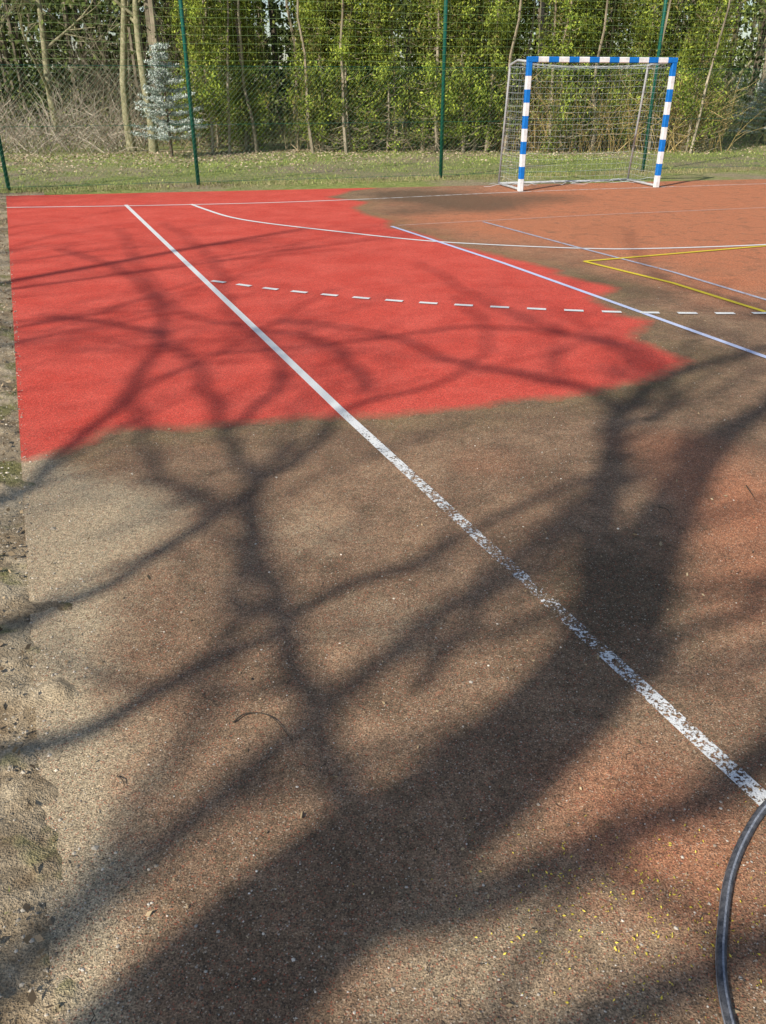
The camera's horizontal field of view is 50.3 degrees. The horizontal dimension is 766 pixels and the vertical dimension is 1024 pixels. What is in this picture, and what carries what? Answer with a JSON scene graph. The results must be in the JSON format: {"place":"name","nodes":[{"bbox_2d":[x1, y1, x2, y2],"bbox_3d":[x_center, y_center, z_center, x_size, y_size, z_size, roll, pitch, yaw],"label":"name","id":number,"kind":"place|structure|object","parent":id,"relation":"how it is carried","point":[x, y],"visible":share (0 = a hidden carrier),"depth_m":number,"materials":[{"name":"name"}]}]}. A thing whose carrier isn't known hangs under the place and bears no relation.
{"place":"outdoors","nodes":[
{"label":"outdoors","id":0,"kind":"place"},
{"bbox_2d":[0,192,89,1023],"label":"soil verge","id":1,"kind":"structure","parent":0,"point":[21,852],"depth_m":2.19,"materials":[{"name":"brown soil"}]},
{"bbox_2d":[0,195,54,1007],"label":"leaf litter","id":2,"kind":"object","parent":1,"relation":"on","point":[32,997],"visible":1,"depth_m":2.22,"materials":[{"name":"brown plant"}]},
{"bbox_2d":[0,89,765,194],"bbox_3d":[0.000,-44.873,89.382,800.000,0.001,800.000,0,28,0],"label":"ground","id":3,"kind":"structure","parent":0,"point":[729,175],"depth_m":17.97,"materials":[{"name":"green plant"}]},
{"bbox_2d":[0,0,31,30],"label":"bare tree","id":4,"kind":"object","parent":3,"relation":"on","point":[5,18],"visible":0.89,"depth_m":23.81,"materials":[{"name":"brown plant"}]},
{"bbox_2d":[1,0,98,134],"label":"bare tree","id":5,"kind":"object","parent":3,"relation":"on","point":[53,18],"visible":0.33,"depth_m":28.29,"materials":[{"name":"brown plant"}]},
{"bbox_2d":[10,0,143,142],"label":"bare tree","id":6,"kind":"object","parent":3,"relation":"on","point":[46,79],"visible":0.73,"depth_m":25.33,"materials":[{"name":"brown plant"}]},
{"bbox_2d":[0,73,179,154],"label":"bramble thicket","id":7,"kind":"object","parent":3,"relation":"on","point":[75,136],"visible":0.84,"depth_m":22.81,"materials":[{"name":"brown plant"}]},
{"bbox_2d":[119,0,141,151],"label":"bare tree","id":8,"kind":"object","parent":3,"relation":"on","point":[123,50],"visible":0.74,"depth_m":21.99,"materials":[{"name":"brown plant"}]},
{"bbox_2d":[113,0,158,152],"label":"bare tree","id":9,"kind":"object","parent":3,"relation":"on","point":[134,14],"visible":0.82,"depth_m":21.55,"materials":[{"name":"brown plant"}]},
{"bbox_2d":[0,0,300,146],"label":"hazel shrub","id":10,"kind":"object","parent":3,"relation":"on","point":[100,90],"visible":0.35,"depth_m":25.30,"materials":[{"name":"green plant"}]},
{"bbox_2d":[113,0,195,116],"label":"bare tree","id":11,"kind":"object","parent":3,"relation":"on","point":[156,2],"visible":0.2,"depth_m":26.19,"materials":[{"name":"brown plant"}]},
{"bbox_2d":[130,40,210,156],"bbox_3d":[-5.492,-10.347,20.451,1.928,2.750,2.092,18,32,30],"label":"blue spruce tree","id":12,"kind":"object","parent":3,"relation":"on","point":[155,58],"visible":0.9,"depth_m":20.28,"materials":[{"name":"needle foliage"},{"name":"twig"},{"name":"bark"}]},
{"bbox_2d":[154,0,229,149],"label":"thuja tree","id":13,"kind":"object","parent":3,"relation":"on","point":[174,15],"visible":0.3,"depth_m":22.38,"materials":[{"name":"green plant"}]},
{"bbox_2d":[169,0,248,154],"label":"thuja tree","id":14,"kind":"object","parent":3,"relation":"on","point":[199,66],"visible":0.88,"depth_m":20.97,"materials":[{"name":"green plant"}]},
{"bbox_2d":[206,0,282,151],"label":"thuja tree","id":15,"kind":"object","parent":3,"relation":"on","point":[245,75],"visible":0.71,"depth_m":21.82,"materials":[{"name":"green plant"}]},
{"bbox_2d":[208,0,285,149],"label":"thuja tree","id":16,"kind":"object","parent":3,"relation":"on","point":[260,60],"visible":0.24,"depth_m":22.48,"materials":[{"name":"green plant"}]},
{"bbox_2d":[269,0,351,149],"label":"thuja tree","id":17,"kind":"object","parent":3,"relation":"on","point":[291,93],"visible":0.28,"depth_m":22.48,"materials":[{"name":"green plant"}]},
{"bbox_2d":[292,1,342,148],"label":"thuja tree","id":18,"kind":"object","parent":3,"relation":"on","point":[325,77],"visible":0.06,"depth_m":22.60,"materials":[{"name":"green plant"}]},
{"bbox_2d":[284,0,358,152],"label":"thuja tree","id":19,"kind":"object","parent":3,"relation":"on","point":[319,39],"visible":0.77,"depth_m":21.79,"materials":[{"name":"green plant"}]},
{"bbox_2d":[310,0,385,153],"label":"thuja tree","id":20,"kind":"object","parent":3,"relation":"on","point":[344,52],"visible":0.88,"depth_m":21.62,"materials":[{"name":"green plant"}]},
{"bbox_2d":[155,83,542,151],"bbox_3d":[-1.196,-11.408,23.776,11.355,1.967,4.896,0,28,0],"label":"undergrowth shrub","id":21,"kind":"object","parent":3,"relation":"on","point":[292,136],"visible":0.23,"depth_m":23.16,"materials":[{"name":"green plant"}]},
{"bbox_2d":[324,0,385,149],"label":"thuja tree","id":22,"kind":"object","parent":3,"relation":"on","point":[335,34],"visible":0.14,"depth_m":22.55,"materials":[{"name":"green plant"}]},
{"bbox_2d":[347,0,404,147],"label":"thuja tree","id":23,"kind":"object","parent":3,"relation":"on","point":[386,93],"visible":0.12,"depth_m":23.21,"materials":[{"name":"green plant"}]},
{"bbox_2d":[0,0,765,190],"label":"chain link fence","id":24,"kind":"object","parent":3,"relation":"on","point":[442,98],"visible":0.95,"depth_m":15.30,"materials":[{"name":"green metal"}]},
{"bbox_2d":[0,165,765,195],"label":"dry grass","id":25,"kind":"structure","parent":3,"relation":"on","point":[275,182],"depth_m":15.68,"materials":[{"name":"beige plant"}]},
{"bbox_2d":[0,140,765,177],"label":"fallen leaves","id":26,"kind":"object","parent":3,"relation":"on","point":[252,152],"visible":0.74,"depth_m":21.23,"materials":[{"name":"brown plant"}]},
{"bbox_2d":[354,0,415,152],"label":"thuja tree","id":27,"kind":"object","parent":3,"relation":"on","point":[385,22],"visible":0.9,"depth_m":21.56,"materials":[{"name":"green plant"}]},
{"bbox_2d":[399,1,448,147],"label":"thuja tree","id":28,"kind":"object","parent":3,"relation":"on","point":[409,74],"visible":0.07,"depth_m":23.15,"materials":[{"name":"green plant"}]},
{"bbox_2d":[398,0,460,148],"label":"thuja tree","id":29,"kind":"object","parent":3,"relation":"on","point":[417,66],"visible":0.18,"depth_m":22.58,"materials":[{"name":"green plant"}]},
{"bbox_2d":[398,0,474,152],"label":"thuja tree","id":30,"kind":"object","parent":3,"relation":"on","point":[439,6],"visible":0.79,"depth_m":21.49,"materials":[{"name":"green plant"}]},
{"bbox_2d":[425,0,497,152],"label":"thuja tree","id":31,"kind":"object","parent":3,"relation":"on","point":[469,52],"visible":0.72,"depth_m":21.38,"materials":[{"name":"green plant"}]},
{"bbox_2d":[441,0,502,148],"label":"thuja tree","id":32,"kind":"object","parent":3,"relation":"on","point":[479,18],"visible":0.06,"depth_m":22.74,"materials":[{"name":"green plant"}]},
{"bbox_2d":[454,0,528,151],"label":"thuja tree","id":33,"kind":"object","parent":3,"relation":"on","point":[498,33],"visible":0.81,"depth_m":21.58,"materials":[{"name":"green plant"}]},
{"bbox_2d":[477,0,545,145],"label":"thuja tree","id":34,"kind":"object","parent":3,"relation":"on","point":[528,11],"visible":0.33,"depth_m":22.55,"materials":[{"name":"green plant"}]},
{"bbox_2d":[534,0,588,147],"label":"thuja tree","id":35,"kind":"object","parent":3,"relation":"on","point":[547,20],"visible":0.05,"depth_m":22.91,"materials":[{"name":"green plant"}]},
{"bbox_2d":[529,0,598,152],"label":"thuja tree","id":36,"kind":"object","parent":3,"relation":"on","point":[566,47],"visible":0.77,"depth_m":21.54,"materials":[{"name":"green plant"}]},
{"bbox_2d":[543,0,618,151],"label":"thuja tree","id":37,"kind":"object","parent":3,"relation":"on","point":[595,10],"visible":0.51,"depth_m":21.79,"materials":[{"name":"green plant"}]},
{"bbox_2d":[547,0,623,147],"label":"thuja tree","id":38,"kind":"object","parent":3,"relation":"on","point":[602,55],"visible":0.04,"depth_m":22.86,"materials":[{"name":"green plant"}]},
{"bbox_2d":[569,0,651,148],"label":"thuja tree","id":39,"kind":"object","parent":3,"relation":"on","point":[627,15],"visible":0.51,"depth_m":22.24,"materials":[{"name":"green plant"}]},
{"bbox_2d":[470,52,765,152],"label":"golden reed shrub","id":40,"kind":"object","parent":3,"relation":"on","point":[599,136],"visible":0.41,"depth_m":22.52,"materials":[{"name":"green plant"}]},
{"bbox_2d":[604,0,681,151],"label":"thuja tree","id":41,"kind":"object","parent":3,"relation":"on","point":[650,32],"visible":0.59,"depth_m":22.09,"materials":[{"name":"green plant"}]},
{"bbox_2d":[617,0,690,148],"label":"thuja tree","id":42,"kind":"object","parent":3,"relation":"on","point":[675,36],"visible":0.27,"depth_m":22.42,"materials":[{"name":"green plant"}]},
{"bbox_2d":[659,0,722,145],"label":"thuja tree","id":43,"kind":"object","parent":3,"relation":"on","point":[694,9],"visible":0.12,"depth_m":22.90,"materials":[{"name":"green plant"}]},
{"bbox_2d":[656,0,749,153],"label":"thuja tree","id":44,"kind":"object","parent":3,"relation":"on","point":[695,43],"visible":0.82,"depth_m":21.43,"materials":[{"name":"green plant"}]},
{"bbox_2d":[682,0,741,143],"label":"thuja tree","id":45,"kind":"object","parent":3,"relation":"on","point":[720,76],"visible":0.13,"depth_m":23.48,"materials":[{"name":"green plant"}]},
{"bbox_2d":[681,0,765,138],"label":"bare tree","id":46,"kind":"object","parent":3,"relation":"on","point":[746,66],"visible":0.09,"depth_m":27.04,"materials":[{"name":"brown plant"}]},
{"bbox_2d":[707,60,765,144],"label":"garden shrub","id":47,"kind":"object","parent":3,"relation":"on","point":[738,122],"visible":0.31,"depth_m":26.23,"materials":[{"name":"green plant"}]},
{"bbox_2d":[726,79,765,144],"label":"blue spruce tree","id":48,"kind":"object","parent":3,"relation":"on","point":[760,88],"visible":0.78,"depth_m":25.14,"materials":[{"name":"green plant"}]},
{"bbox_2d":[747,0,764,127],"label":"bare tree","id":49,"kind":"object","parent":3,"relation":"on","point":[758,36],"visible":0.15,"depth_m":32.38,"materials":[{"name":"brown plant"}]},
{"bbox_2d":[0,0,765,143],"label":"forest background","id":50,"kind":"structure","parent":0,"point":[272,5],"depth_m":28.55},
{"bbox_2d":[1,0,765,88],"label":"sky","id":51,"kind":"structure","parent":0,"point":[268,24],"materials":[{"name":"white"}]},
{"bbox_2d":[6,179,765,1023],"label":"sports court","id":52,"kind":"object","parent":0,"point":[136,335],"visible":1,"depth_m":2.94,"materials":[{"name":"rubber"}]},
{"bbox_2d":[0,251,157,1023],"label":"gravel","id":53,"kind":"structure","parent":52,"relation":"on","point":[51,920],"depth_m":2.31,"materials":[{"name":"grey gravel"}]},
{"bbox_2d":[6,199,357,207],"bbox_3d":[-2.929,-4.772,12.638,5.531,0.001,0.233,-5,28,-10],"label":"court marking","id":54,"kind":"object","parent":52,"relation":"on","point":[189,204],"visible":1,"depth_m":12.56,"materials":[{"name":"white paint"}]},
{"bbox_2d":[0,286,765,1023],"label":"grit","id":55,"kind":"object","parent":52,"relation":"on","point":[404,778],"visible":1,"depth_m":2.03,"materials":[{"name":"beige gravel"}]},
{"bbox_2d":[11,464,765,1023],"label":"fallen twigs","id":56,"kind":"object","parent":52,"relation":"on","point":[331,748],"visible":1,"depth_m":2.32,"materials":[{"name":"brown wood"}]},
{"bbox_2d":[13,312,765,1023],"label":"leaf scraps","id":57,"kind":"object","parent":52,"relation":"on","point":[519,834],"visible":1,"depth_m":1.88,"materials":[{"name":"brown plant"}]},
{"bbox_2d":[385,299,402,301],"bbox_3d":[0.094,-1.801,6.947,0.156,0.001,0.058,9,29,16],"label":"court marking","id":58,"kind":"object","parent":52,"relation":"on","point":[393,300],"visible":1,"depth_m":6.94,"materials":[{"name":"white paint"}]},
{"bbox_2d":[419,301,436,303],"bbox_3d":[0.381,-1.761,6.870,0.156,0.001,0.058,7,28,14],"label":"court marking","id":59,"kind":"object","parent":52,"relation":"on","point":[429,302],"visible":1,"depth_m":6.88,"materials":[{"name":"white paint"}]},
{"bbox_2d":[125,205,765,805],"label":"court marking","id":60,"kind":"object","parent":52,"relation":"on","point":[371,437],"visible":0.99,"depth_m":3.58,"materials":[{"name":"white paint"}]},
{"bbox_2d":[454,304,472,305],"bbox_3d":[0.672,-1.726,6.803,0.155,0.001,0.058,6,28,12],"label":"court marking","id":61,"kind":"object","parent":52,"relation":"on","point":[464,304],"visible":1,"depth_m":6.82,"materials":[{"name":"white paint"}]},
{"bbox_2d":[190,204,765,248],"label":"court marking","id":62,"kind":"object","parent":52,"relation":"on","point":[470,243],"visible":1,"depth_m":9.46,"materials":[{"name":"white paint"}]},
{"bbox_2d":[490,306,508,307],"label":"court marking","id":63,"kind":"object","parent":52,"relation":"on","point":[500,306],"visible":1,"depth_m":6.75,"materials":[{"name":"white paint"}]},
{"bbox_2d":[527,307,545,309],"bbox_3d":[1.258,-1.666,6.689,0.155,0.001,0.058,5,28,10],"label":"court marking","id":64,"kind":"object","parent":52,"relation":"on","point":[537,308],"visible":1,"depth_m":6.69,"materials":[{"name":"white paint"}]},
{"bbox_2d":[373,183,765,198],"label":"court marking","id":65,"kind":"object","parent":52,"relation":"on","point":[550,190],"visible":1,"depth_m":14.23,"materials":[{"name":"white paint"}]},
{"bbox_2d":[564,309,583,310],"bbox_3d":[1.553,-1.641,6.641,0.155,0.001,0.058,4,28,8],"label":"court marking","id":66,"kind":"object","parent":52,"relation":"on","point":[572,310],"visible":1,"depth_m":6.63,"materials":[{"name":"white paint"}]},
{"bbox_2d":[390,226,765,357],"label":"court marking","id":67,"kind":"object","parent":52,"relation":"on","point":[692,330],"visible":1,"depth_m":6.95,"materials":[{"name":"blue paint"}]},
{"bbox_2d":[484,56,677,190],"bbox_3d":[3.673,-6.856,14.423,3.827,2.038,1.143,-7,28,-13],"label":"handball goal","id":68,"kind":"object","parent":52,"relation":"on","point":[529,61],"visible":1,"depth_m":14.07,"materials":[{"name":"blue paint"}]},
{"bbox_2d":[408,207,765,224],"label":"court marking","id":69,"kind":"object","parent":52,"relation":"on","point":[577,215],"visible":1,"depth_m":11.45,"materials":[{"name":"paint"}]},
{"bbox_2d":[484,221,765,299],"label":"court marking","id":70,"kind":"object","parent":52,"relation":"on","point":[638,263],"visible":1,"depth_m":8.35,"materials":[{"name":"blue paint"}]},
{"bbox_2d":[583,261,765,311],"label":"court marking","id":71,"kind":"object","parent":52,"relation":"on","point":[682,286],"visible":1,"depth_m":7.39,"materials":[{"name":"yellow paint"}]},
{"bbox_2d":[585,245,765,261],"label":"court marking","id":72,"kind":"object","parent":52,"relation":"on","point":[673,253],"visible":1,"depth_m":8.88,"materials":[{"name":"yellow paint"}]},
{"bbox_2d":[677,312,697,313],"bbox_3d":[2.448,-1.601,6.565,0.155,0.001,0.058,1,28,2],"label":"court marking","id":73,"kind":"object","parent":52,"relation":"on","point":[687,313],"visible":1,"depth_m":6.55,"materials":[{"name":"white paint"}]},
{"bbox_2d":[714,312,734,313],"bbox_3d":[2.748,-1.599,6.560,0.156,0.001,0.058,0,28,0],"label":"court marking","id":74,"kind":"object","parent":52,"relation":"on","point":[724,312],"visible":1,"depth_m":6.58,"materials":[{"name":"white paint"}]},
{"bbox_2d":[715,799,765,1023],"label":"garden hose","id":75,"kind":"object","parent":52,"relation":"on","point":[748,831],"visible":1,"depth_m":1.79,"materials":[{"name":"rubber"}]},
{"bbox_2d":[723,71,756,121],"bbox_3d":[16.880,-20.008,39.216,2.507,2.475,2.719,18,32,30],"label":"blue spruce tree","id":76,"kind":"object","parent":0,"point":[740,84],"visible":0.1,"depth_m":38.81,"materials":[{"name":"green plant"}]}
]}

